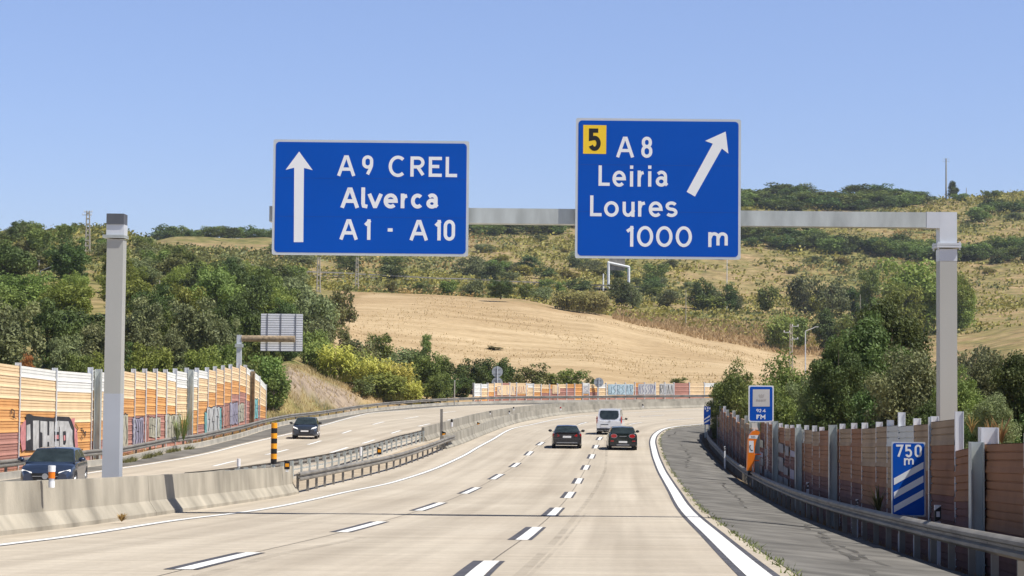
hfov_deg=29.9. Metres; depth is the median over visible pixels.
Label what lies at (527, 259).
shrub
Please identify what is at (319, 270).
utility pole
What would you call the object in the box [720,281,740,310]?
shrub
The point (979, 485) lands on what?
noise wall
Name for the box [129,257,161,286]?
tree
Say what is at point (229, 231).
shrub
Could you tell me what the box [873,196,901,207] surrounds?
shrub
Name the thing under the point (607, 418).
white van
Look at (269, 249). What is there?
shrub
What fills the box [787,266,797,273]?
shrub
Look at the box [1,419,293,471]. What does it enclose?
kerbside weeds
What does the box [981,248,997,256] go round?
shrub
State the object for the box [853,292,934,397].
tree
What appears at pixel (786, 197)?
shrub
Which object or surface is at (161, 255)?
shrub
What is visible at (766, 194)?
shrub
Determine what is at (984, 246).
shrub
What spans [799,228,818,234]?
shrub
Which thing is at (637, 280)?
shrub
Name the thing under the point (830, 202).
shrub
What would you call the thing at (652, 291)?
shrub
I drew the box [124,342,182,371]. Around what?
tree
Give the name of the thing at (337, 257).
shrub
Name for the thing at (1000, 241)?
shrub
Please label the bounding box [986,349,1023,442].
tree
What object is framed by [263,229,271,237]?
shrub
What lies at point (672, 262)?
shrub
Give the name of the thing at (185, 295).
tree
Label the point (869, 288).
shrub
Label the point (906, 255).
shrub
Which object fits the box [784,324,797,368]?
utility pole
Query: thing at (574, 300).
shrub
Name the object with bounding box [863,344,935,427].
bush
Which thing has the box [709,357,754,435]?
bush
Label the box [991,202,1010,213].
shrub
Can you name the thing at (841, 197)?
shrub
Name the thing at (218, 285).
tree
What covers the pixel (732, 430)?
noise wall
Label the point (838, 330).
shrub
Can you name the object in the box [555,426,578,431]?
rear window
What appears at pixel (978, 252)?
shrub
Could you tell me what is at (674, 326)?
track grass
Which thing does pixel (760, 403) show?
radio sign
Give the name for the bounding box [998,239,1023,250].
shrub
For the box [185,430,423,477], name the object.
guardrail
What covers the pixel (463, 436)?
concrete barrier
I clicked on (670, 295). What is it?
shrub
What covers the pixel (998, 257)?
shrub
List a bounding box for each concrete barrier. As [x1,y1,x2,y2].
[0,476,155,535]
[145,466,298,515]
[418,398,711,441]
[438,400,711,448]
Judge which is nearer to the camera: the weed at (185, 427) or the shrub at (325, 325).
the weed at (185, 427)
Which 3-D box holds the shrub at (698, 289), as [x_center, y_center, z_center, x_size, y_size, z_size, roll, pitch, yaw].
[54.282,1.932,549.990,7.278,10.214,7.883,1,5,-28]
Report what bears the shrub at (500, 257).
on the ground at (637, 343)
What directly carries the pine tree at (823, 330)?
on the ground at (637, 343)
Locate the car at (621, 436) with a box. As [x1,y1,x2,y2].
[603,426,638,449]
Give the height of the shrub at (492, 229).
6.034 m
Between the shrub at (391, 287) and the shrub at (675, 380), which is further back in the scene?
the shrub at (391, 287)
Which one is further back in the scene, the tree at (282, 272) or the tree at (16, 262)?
the tree at (282, 272)
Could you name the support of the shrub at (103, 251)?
on the ground at (637, 343)
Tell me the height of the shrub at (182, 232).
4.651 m
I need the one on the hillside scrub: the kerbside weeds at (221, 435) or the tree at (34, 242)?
the tree at (34, 242)
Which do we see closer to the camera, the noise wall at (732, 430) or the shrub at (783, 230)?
the noise wall at (732, 430)
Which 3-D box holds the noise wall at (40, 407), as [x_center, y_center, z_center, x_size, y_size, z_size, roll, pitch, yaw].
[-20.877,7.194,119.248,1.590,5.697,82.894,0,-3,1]
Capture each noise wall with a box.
[0,363,266,471]
[472,382,718,401]
[717,406,752,474]
[755,411,1023,575]
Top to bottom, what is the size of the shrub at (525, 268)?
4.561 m
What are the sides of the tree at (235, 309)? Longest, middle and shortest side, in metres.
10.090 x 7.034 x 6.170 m
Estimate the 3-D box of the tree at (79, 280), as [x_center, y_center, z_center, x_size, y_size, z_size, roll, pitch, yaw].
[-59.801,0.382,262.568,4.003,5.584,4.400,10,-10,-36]
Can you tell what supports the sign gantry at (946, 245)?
on the ground at (637, 343)
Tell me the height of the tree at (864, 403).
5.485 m
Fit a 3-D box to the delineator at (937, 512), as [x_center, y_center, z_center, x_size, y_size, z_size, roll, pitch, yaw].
[8.292,4.905,37.400,0.121,1.347,0.082,1,-3,0]
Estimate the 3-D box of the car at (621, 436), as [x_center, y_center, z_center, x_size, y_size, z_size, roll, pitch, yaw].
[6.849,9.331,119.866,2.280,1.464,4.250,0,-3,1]
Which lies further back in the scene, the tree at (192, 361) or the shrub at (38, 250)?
the shrub at (38, 250)
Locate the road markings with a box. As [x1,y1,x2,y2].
[0,404,771,575]
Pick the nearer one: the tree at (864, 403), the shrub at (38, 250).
the tree at (864, 403)
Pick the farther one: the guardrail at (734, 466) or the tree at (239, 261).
the tree at (239, 261)
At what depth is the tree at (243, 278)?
319.53 m
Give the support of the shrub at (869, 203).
on the ground at (637, 343)
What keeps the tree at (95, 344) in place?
on the ground at (637, 343)
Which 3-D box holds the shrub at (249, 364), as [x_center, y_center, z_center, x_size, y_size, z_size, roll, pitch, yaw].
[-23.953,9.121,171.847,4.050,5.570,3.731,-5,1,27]
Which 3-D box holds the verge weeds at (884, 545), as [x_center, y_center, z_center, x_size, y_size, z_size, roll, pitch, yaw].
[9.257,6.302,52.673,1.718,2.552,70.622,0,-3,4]
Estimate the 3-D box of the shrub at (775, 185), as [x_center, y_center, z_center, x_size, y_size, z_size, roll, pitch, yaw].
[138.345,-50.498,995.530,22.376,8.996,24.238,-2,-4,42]
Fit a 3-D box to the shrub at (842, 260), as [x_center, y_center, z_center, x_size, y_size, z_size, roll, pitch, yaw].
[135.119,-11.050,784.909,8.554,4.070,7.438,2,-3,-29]
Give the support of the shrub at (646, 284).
on the ground at (637, 343)
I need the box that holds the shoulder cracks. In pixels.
[668,434,866,559]
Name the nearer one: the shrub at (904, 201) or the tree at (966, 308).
the tree at (966, 308)
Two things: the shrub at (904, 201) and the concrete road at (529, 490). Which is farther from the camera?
the shrub at (904, 201)
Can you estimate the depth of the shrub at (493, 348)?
329.44 m
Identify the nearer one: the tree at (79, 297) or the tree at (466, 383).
the tree at (79, 297)
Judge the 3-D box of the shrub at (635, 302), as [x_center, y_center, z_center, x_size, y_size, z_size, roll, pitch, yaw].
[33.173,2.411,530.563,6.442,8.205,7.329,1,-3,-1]
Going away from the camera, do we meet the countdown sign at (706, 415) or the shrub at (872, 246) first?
the countdown sign at (706, 415)
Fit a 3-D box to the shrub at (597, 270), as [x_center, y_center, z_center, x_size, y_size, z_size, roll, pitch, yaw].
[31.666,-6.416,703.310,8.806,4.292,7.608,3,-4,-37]
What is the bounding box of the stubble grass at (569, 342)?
[334,294,808,384]
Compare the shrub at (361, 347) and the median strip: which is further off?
the shrub at (361, 347)
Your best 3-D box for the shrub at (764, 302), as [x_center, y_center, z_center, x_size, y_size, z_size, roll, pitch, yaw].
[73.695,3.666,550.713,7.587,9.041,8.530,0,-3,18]
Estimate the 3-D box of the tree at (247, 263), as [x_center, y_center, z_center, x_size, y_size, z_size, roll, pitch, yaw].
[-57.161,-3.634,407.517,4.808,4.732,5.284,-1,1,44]
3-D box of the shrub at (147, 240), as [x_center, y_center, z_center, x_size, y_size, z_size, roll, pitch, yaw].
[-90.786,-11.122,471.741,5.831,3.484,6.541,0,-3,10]
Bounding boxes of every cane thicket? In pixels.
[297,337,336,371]
[314,343,357,381]
[338,348,379,386]
[350,356,392,395]
[362,371,410,399]
[376,360,416,398]
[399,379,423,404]
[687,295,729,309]
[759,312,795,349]
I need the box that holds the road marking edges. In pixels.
[0,404,779,575]
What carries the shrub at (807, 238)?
on the ground at (637, 343)
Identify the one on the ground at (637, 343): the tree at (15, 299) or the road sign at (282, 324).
the tree at (15, 299)
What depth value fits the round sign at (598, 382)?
239.76 m
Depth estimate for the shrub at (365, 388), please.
213.29 m
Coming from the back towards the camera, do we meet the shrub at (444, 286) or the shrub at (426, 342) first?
the shrub at (444, 286)
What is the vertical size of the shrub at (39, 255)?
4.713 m
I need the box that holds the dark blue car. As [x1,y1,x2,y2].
[18,446,87,480]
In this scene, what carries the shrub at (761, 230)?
on the ground at (637, 343)
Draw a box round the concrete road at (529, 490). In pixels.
[0,403,796,575]
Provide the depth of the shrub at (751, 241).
819.05 m
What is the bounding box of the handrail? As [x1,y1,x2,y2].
[753,454,760,471]
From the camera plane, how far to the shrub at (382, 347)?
271.11 m
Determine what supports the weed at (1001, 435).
on the ground at (637, 343)
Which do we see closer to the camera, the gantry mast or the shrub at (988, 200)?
the gantry mast
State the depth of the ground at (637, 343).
390.73 m
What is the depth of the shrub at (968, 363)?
240.62 m
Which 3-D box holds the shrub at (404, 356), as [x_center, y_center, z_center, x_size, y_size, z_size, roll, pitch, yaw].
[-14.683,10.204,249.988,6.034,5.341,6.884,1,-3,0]
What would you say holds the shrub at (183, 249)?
on the ground at (637, 343)
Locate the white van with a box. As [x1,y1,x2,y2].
[596,408,627,433]
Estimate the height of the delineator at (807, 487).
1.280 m
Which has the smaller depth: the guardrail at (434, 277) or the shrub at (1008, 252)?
the guardrail at (434, 277)
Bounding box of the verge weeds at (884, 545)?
[751,487,983,575]
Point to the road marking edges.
(466, 569)
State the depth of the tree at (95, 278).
297.87 m
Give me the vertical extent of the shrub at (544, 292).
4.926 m
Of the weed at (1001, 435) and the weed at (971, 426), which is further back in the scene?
the weed at (971, 426)
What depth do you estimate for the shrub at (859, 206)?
927.09 m
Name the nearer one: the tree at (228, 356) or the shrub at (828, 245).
the tree at (228, 356)
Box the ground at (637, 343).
[13,191,1023,422]
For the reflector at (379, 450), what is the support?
attached to the guardrail at (317, 459)
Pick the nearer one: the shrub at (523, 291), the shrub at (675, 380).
the shrub at (675, 380)
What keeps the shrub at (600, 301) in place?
on the ground at (637, 343)
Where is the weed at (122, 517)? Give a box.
[116,513,129,521]
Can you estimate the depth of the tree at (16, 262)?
285.80 m
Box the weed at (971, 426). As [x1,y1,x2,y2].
[967,414,977,432]
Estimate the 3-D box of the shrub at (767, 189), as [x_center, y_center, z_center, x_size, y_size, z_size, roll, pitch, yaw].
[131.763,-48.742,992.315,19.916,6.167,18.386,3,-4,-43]
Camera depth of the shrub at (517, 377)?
253.34 m
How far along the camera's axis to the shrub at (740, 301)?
549.76 m
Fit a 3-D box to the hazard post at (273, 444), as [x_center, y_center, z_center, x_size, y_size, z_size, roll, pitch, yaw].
[-7.788,5.178,62.816,0.194,1.522,0.194,1,-3,0]
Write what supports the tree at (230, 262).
on the ground at (637, 343)
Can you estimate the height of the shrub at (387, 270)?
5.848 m
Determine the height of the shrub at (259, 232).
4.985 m
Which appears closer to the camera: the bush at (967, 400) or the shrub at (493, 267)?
the bush at (967, 400)
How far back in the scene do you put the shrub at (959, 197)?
982.23 m
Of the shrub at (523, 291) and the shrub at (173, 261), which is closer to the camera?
the shrub at (173, 261)
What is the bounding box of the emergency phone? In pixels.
[746,423,759,474]
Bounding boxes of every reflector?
[284,460,289,471]
[377,447,381,455]
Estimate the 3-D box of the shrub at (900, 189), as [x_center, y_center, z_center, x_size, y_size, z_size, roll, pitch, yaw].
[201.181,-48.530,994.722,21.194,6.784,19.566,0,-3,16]
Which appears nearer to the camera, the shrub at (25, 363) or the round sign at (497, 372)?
the shrub at (25, 363)
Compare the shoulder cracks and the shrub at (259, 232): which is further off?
the shrub at (259, 232)
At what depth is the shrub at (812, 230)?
830.81 m
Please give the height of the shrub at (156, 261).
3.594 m
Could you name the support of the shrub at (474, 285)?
on the ground at (637, 343)
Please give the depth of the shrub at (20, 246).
409.76 m
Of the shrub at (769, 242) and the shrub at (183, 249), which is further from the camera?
the shrub at (769, 242)
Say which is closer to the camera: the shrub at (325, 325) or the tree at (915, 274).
the shrub at (325, 325)
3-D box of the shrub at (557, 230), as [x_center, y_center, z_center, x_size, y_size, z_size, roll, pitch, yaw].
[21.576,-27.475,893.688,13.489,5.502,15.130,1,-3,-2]
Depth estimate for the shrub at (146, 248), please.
417.77 m
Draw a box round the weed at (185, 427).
[174,409,193,440]
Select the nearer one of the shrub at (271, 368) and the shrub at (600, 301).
the shrub at (271, 368)
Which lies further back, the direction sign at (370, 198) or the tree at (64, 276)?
the tree at (64, 276)
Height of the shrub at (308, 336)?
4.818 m
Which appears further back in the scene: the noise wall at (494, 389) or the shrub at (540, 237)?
the shrub at (540, 237)
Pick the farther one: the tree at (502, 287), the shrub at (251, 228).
the shrub at (251, 228)
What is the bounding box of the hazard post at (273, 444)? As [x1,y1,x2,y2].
[271,423,276,466]
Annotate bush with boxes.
[704,377,729,438]
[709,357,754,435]
[742,383,797,437]
[745,348,810,411]
[783,373,824,412]
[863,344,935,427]
[930,363,986,428]
[964,391,1022,448]
[967,349,1023,404]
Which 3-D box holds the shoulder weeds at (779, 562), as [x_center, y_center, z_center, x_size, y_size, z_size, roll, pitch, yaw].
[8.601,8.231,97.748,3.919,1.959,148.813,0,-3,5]
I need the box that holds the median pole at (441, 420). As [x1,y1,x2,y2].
[440,409,442,438]
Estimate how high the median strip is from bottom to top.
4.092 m
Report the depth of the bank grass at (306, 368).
196.25 m
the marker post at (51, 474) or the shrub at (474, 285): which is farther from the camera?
the shrub at (474, 285)
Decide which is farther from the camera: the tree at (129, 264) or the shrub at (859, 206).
the shrub at (859, 206)
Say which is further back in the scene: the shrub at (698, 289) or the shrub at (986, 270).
the shrub at (986, 270)
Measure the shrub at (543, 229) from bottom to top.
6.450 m
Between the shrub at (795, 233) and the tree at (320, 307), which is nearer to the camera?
the tree at (320, 307)
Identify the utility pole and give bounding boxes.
[84,210,91,251]
[316,257,320,292]
[355,257,358,288]
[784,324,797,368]
[942,158,949,199]
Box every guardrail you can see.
[0,395,708,479]
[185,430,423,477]
[251,264,643,287]
[296,435,455,490]
[706,427,751,486]
[747,471,1023,575]
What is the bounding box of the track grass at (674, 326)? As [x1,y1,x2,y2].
[611,309,842,355]
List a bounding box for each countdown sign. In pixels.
[704,406,709,437]
[891,442,925,556]
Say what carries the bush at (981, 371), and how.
on the ground at (637, 343)
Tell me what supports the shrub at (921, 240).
on the ground at (637, 343)
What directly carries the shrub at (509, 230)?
on the ground at (637, 343)
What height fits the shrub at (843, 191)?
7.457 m
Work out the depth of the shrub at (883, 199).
945.50 m
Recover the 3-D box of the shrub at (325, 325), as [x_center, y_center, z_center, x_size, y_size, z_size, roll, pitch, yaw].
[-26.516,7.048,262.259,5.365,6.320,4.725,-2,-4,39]
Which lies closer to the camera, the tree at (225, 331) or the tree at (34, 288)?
the tree at (225, 331)
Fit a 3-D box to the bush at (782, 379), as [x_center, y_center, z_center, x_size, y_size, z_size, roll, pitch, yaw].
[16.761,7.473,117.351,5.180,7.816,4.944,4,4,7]
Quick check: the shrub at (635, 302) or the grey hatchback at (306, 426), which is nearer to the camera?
the grey hatchback at (306, 426)
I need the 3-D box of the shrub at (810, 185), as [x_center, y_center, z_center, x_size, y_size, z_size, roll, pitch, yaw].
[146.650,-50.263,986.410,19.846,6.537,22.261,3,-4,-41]
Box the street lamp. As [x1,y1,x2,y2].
[805,326,818,372]
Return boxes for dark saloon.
[548,425,584,447]
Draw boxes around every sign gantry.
[235,335,294,367]
[269,206,960,420]
[607,259,629,286]
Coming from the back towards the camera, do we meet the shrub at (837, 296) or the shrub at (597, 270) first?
the shrub at (597, 270)
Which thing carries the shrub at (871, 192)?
on the ground at (637, 343)
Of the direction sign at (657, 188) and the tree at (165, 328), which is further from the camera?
the tree at (165, 328)
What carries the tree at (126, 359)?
on the ground at (637, 343)
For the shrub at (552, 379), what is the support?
on the ground at (637, 343)
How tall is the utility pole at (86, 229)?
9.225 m
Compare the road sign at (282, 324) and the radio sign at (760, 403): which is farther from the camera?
the road sign at (282, 324)
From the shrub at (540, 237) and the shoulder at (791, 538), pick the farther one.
the shrub at (540, 237)
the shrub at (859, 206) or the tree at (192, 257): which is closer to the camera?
the tree at (192, 257)
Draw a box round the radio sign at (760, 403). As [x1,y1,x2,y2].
[748,385,773,486]
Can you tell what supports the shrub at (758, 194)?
on the ground at (637, 343)
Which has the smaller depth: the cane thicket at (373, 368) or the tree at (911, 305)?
the cane thicket at (373, 368)
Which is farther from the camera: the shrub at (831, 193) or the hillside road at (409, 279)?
the shrub at (831, 193)
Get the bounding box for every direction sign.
[272,139,468,256]
[575,118,740,259]
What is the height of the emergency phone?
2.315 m
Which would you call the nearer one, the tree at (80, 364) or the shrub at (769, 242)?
the tree at (80, 364)
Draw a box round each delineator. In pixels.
[724,446,725,468]
[806,482,808,516]
[856,499,857,536]
[934,505,940,565]
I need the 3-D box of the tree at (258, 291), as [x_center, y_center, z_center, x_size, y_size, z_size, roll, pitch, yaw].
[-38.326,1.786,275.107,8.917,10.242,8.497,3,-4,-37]
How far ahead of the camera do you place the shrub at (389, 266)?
653.73 m
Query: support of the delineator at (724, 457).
on the verge
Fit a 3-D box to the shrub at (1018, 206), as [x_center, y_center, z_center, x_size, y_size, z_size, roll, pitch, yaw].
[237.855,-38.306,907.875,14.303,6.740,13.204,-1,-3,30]
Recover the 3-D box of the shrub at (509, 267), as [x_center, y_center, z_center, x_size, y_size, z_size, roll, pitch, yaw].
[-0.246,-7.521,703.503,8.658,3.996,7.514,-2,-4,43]
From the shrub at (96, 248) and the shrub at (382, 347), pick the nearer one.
the shrub at (382, 347)
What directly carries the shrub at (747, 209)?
on the ground at (637, 343)
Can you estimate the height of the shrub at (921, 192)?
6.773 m
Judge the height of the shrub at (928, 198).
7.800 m
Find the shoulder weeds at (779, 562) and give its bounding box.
[657,424,801,575]
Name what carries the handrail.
attached to the guardrail at (734, 466)
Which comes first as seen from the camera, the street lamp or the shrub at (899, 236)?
the street lamp
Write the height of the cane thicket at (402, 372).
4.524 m
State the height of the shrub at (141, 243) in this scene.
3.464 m
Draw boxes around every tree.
[0,239,37,280]
[0,271,56,307]
[0,285,37,327]
[0,299,46,367]
[23,297,84,367]
[35,278,96,319]
[42,236,92,279]
[47,248,82,273]
[47,333,84,370]
[58,274,90,292]
[62,270,88,291]
[64,305,104,356]
[66,352,91,372]
[78,320,129,364]
[84,351,125,372]
[92,270,128,288]
[96,270,151,317]
[99,248,133,273]
[124,341,132,367]
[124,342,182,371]
[125,294,166,361]
[127,282,176,322]
[128,265,149,285]
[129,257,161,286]
[152,327,189,372]
[158,267,189,293]
[159,310,172,345]
[164,282,206,333]
[166,296,224,357]
[171,263,200,275]
[175,252,202,265]
[178,261,223,295]
[182,344,226,370]
[183,264,244,322]
[186,261,215,273]
[207,341,245,367]
[209,257,242,274]
[209,317,242,357]
[213,264,274,326]
[213,287,261,359]
[218,252,247,269]
[233,271,254,301]
[242,260,251,267]
[242,342,283,375]
[244,264,259,273]
[247,266,300,300]
[256,262,299,280]
[257,287,296,313]
[268,297,305,360]
[280,273,318,296]
[404,351,450,398]
[421,372,452,402]
[436,359,460,397]
[451,358,492,393]
[453,373,475,397]
[481,357,516,383]
[486,279,518,298]
[791,386,813,428]
[801,337,875,430]
[810,308,836,348]
[819,310,913,401]
[847,384,884,428]
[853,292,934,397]
[876,256,968,332]
[876,279,927,327]
[905,398,966,447]
[948,180,959,199]
[957,270,977,330]
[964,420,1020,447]
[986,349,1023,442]
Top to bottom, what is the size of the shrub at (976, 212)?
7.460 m
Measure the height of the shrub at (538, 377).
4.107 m
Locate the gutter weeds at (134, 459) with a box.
[123,445,194,462]
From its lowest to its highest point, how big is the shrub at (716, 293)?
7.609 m
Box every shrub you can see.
[0,226,28,240]
[0,233,19,243]
[8,219,35,231]
[12,240,31,251]
[20,353,35,367]
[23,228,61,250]
[26,223,44,229]
[26,226,46,239]
[31,247,43,256]
[32,249,49,266]
[35,255,54,272]
[56,223,78,239]
[88,242,106,254]
[90,238,106,246]
[93,245,127,256]
[130,245,157,257]
[131,235,154,246]
[131,238,151,250]
[139,249,173,266]
[147,235,161,239]
[149,252,190,277]
[151,223,180,238]
[152,259,164,275]
[159,243,191,254]
[174,228,193,234]
[180,230,202,236]
[194,228,218,237]
[200,225,227,237]
[215,226,246,237]
[225,227,245,237]
[228,359,267,386]
[238,225,257,237]
[243,229,271,237]
[247,352,291,408]
[261,245,293,258]
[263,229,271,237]
[264,378,291,410]
[279,255,316,264]
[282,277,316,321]
[284,264,307,276]
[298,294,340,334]
[303,317,334,348]
[303,329,330,357]
[325,296,345,341]
[329,284,358,328]
[333,255,359,262]
[333,257,364,272]
[336,326,351,347]
[336,339,381,359]
[351,375,376,397]
[366,333,395,364]
[375,264,408,278]
[378,346,416,373]
[379,256,407,265]
[379,265,402,273]
[382,278,397,292]
[405,345,431,380]
[411,281,432,293]
[419,334,431,361]
[439,279,460,292]
[451,254,486,274]
[459,278,485,294]
[468,224,487,231]
[470,225,506,234]
[474,244,496,251]
[476,261,508,281]
[485,259,511,273]
[485,345,502,349]
[491,254,511,261]
[497,225,525,234]
[499,272,520,279]
[504,262,518,271]
[505,370,523,382]
[511,264,534,275]
[515,254,544,268]
[517,283,535,299]
[518,362,550,384]
[521,225,553,234]
[530,265,560,277]
[530,286,553,301]
[533,233,549,240]
[537,278,556,286]
[546,225,571,233]
[546,372,566,384]
[548,287,590,311]
[555,281,568,296]
[556,269,580,278]
[557,368,590,383]
[564,277,596,291]
[566,253,591,266]
[573,259,601,270]
[578,290,610,314]
[584,376,594,383]
[586,265,606,275]
[604,264,632,278]
[606,277,632,305]
[622,283,643,307]
[624,277,642,284]
[637,280,660,294]
[639,276,664,287]
[642,262,669,279]
[642,287,663,295]
[650,289,680,306]
[655,277,667,287]
[658,259,679,267]
[669,377,687,382]
[682,281,695,287]
[686,277,715,308]
[701,286,725,309]
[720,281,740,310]
[730,294,743,309]
[741,189,771,193]
[741,190,763,204]
[741,191,759,206]
[741,206,753,210]
[741,227,753,239]
[741,237,761,246]
[749,229,771,238]
[752,191,775,200]
[752,197,774,205]
[753,227,782,239]
[755,182,793,192]
[755,188,777,194]
[755,286,781,312]
[756,231,776,242]
[759,199,786,208]
[763,194,797,206]
[763,235,785,246]
[765,187,791,195]
[768,234,801,249]
[772,183,816,194]
[772,227,796,235]
[774,199,810,210]
[774,228,797,234]
[778,186,810,196]
[780,315,810,348]
[784,229,801,237]
[785,236,812,248]
[786,275,830,314]
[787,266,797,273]
[790,192,833,198]
[794,191,818,203]
[796,235,811,242]
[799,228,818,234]
[801,228,826,240]
[802,195,848,209]
[802,256,822,261]
[805,232,830,247]
[806,295,824,313]
[812,280,851,314]
[814,237,846,253]
[819,192,850,200]
[826,193,863,208]
[830,321,851,342]
[832,232,863,251]
[833,256,850,264]
[834,190,855,199]
[835,313,860,341]
[836,199,876,209]
[838,184,865,193]
[838,243,858,253]
[841,183,880,193]
[841,286,861,316]
[851,239,869,251]
[852,190,890,205]
[854,199,881,207]
[856,237,877,250]
[857,191,879,198]
[857,267,881,316]
[858,241,869,250]
[863,183,896,193]
[864,243,886,253]
[868,195,899,206]
[870,237,893,249]
[872,238,907,255]
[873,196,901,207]
[877,191,906,196]
[886,241,914,257]
[888,188,911,195]
[888,231,914,241]
[894,193,925,206]
[902,250,918,259]
[906,244,933,260]
[908,192,934,204]
[911,191,940,201]
[911,238,935,245]
[915,241,935,249]
[922,250,935,259]
[934,247,970,260]
[950,193,969,200]
[957,244,989,260]
[957,344,1005,386]
[959,249,970,260]
[964,205,995,220]
[965,243,994,259]
[975,201,1001,211]
[975,240,999,251]
[978,249,1014,262]
[979,197,1007,205]
[980,190,1002,197]
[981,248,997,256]
[982,268,995,272]
[987,235,1022,247]
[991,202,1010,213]
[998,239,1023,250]
[999,246,1019,259]
[1002,200,1023,211]
[1004,212,1023,218]
[1005,240,1022,249]
[1010,246,1023,260]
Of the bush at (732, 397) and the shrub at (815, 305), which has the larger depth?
the shrub at (815, 305)
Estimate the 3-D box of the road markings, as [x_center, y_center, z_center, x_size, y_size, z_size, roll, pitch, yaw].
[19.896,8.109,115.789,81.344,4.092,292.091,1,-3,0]
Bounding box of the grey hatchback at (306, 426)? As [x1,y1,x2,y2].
[290,417,321,438]
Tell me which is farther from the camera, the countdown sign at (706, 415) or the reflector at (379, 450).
the countdown sign at (706, 415)
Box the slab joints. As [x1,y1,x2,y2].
[159,433,680,575]
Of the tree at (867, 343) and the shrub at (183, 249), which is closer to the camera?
the tree at (867, 343)
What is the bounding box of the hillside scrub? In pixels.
[0,190,1023,347]
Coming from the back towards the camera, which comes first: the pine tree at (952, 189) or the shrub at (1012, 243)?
the pine tree at (952, 189)
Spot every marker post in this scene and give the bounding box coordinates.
[48,465,55,487]
[237,459,240,467]
[359,447,361,459]
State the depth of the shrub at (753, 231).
836.96 m
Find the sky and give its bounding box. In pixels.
[0,0,1023,237]
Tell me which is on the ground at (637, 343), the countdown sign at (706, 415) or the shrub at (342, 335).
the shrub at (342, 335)
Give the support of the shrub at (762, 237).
on the ground at (637, 343)
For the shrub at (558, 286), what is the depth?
519.95 m
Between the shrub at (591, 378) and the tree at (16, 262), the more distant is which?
the tree at (16, 262)
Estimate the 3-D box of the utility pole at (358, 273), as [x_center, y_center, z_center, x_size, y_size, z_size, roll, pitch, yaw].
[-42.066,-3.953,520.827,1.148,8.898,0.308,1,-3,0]
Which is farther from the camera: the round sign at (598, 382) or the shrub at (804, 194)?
the shrub at (804, 194)
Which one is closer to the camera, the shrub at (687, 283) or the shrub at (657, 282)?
the shrub at (657, 282)
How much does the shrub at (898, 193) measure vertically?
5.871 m
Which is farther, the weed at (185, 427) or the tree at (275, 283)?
the tree at (275, 283)
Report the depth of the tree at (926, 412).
56.01 m
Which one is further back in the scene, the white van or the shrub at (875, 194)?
the shrub at (875, 194)
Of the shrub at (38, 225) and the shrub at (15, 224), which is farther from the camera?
the shrub at (15, 224)
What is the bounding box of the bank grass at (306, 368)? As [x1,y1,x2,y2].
[267,363,382,420]
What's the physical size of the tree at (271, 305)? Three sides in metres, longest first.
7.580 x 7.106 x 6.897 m
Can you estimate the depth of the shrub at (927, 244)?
787.73 m
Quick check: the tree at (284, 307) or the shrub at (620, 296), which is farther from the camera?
the shrub at (620, 296)
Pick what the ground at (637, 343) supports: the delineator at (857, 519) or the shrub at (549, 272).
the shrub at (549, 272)
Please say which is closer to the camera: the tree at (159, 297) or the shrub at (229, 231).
the tree at (159, 297)
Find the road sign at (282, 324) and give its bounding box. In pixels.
[260,314,302,350]
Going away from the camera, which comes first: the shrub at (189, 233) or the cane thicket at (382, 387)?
the cane thicket at (382, 387)
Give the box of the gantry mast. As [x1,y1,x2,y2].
[102,213,128,477]
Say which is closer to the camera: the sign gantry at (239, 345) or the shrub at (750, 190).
the sign gantry at (239, 345)
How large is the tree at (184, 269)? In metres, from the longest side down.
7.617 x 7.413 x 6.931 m
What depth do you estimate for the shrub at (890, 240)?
805.25 m
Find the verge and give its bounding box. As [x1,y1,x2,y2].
[702,435,870,541]
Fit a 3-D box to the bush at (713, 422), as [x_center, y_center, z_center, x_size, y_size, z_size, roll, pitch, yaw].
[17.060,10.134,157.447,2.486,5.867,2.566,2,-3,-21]
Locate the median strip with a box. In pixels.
[293,438,439,489]
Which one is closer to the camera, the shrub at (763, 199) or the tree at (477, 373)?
the tree at (477, 373)
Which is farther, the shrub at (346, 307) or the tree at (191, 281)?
the shrub at (346, 307)
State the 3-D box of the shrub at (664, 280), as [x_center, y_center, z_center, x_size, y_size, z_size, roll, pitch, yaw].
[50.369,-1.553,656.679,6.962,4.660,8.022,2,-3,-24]
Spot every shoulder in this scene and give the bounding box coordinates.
[3,402,568,480]
[660,425,969,575]
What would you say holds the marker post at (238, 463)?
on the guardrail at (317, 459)
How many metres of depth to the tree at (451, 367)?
234.86 m
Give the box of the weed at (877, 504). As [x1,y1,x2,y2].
[866,485,886,510]
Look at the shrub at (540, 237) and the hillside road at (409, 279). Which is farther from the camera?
the shrub at (540, 237)
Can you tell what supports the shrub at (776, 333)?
on the ground at (637, 343)
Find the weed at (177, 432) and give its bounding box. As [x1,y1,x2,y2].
[168,418,186,440]
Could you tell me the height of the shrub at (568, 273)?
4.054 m
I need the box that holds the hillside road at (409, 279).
[314,275,613,288]
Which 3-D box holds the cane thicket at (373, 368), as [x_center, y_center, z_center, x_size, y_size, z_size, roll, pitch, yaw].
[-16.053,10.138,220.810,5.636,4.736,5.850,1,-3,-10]
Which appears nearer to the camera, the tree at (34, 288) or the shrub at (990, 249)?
the tree at (34, 288)
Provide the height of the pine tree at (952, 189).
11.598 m
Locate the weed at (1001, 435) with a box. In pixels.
[991,415,1011,443]
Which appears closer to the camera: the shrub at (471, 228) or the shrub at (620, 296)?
the shrub at (620, 296)
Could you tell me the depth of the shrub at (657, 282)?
646.54 m
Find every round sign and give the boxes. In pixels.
[492,366,502,383]
[594,378,603,399]
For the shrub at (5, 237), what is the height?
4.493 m

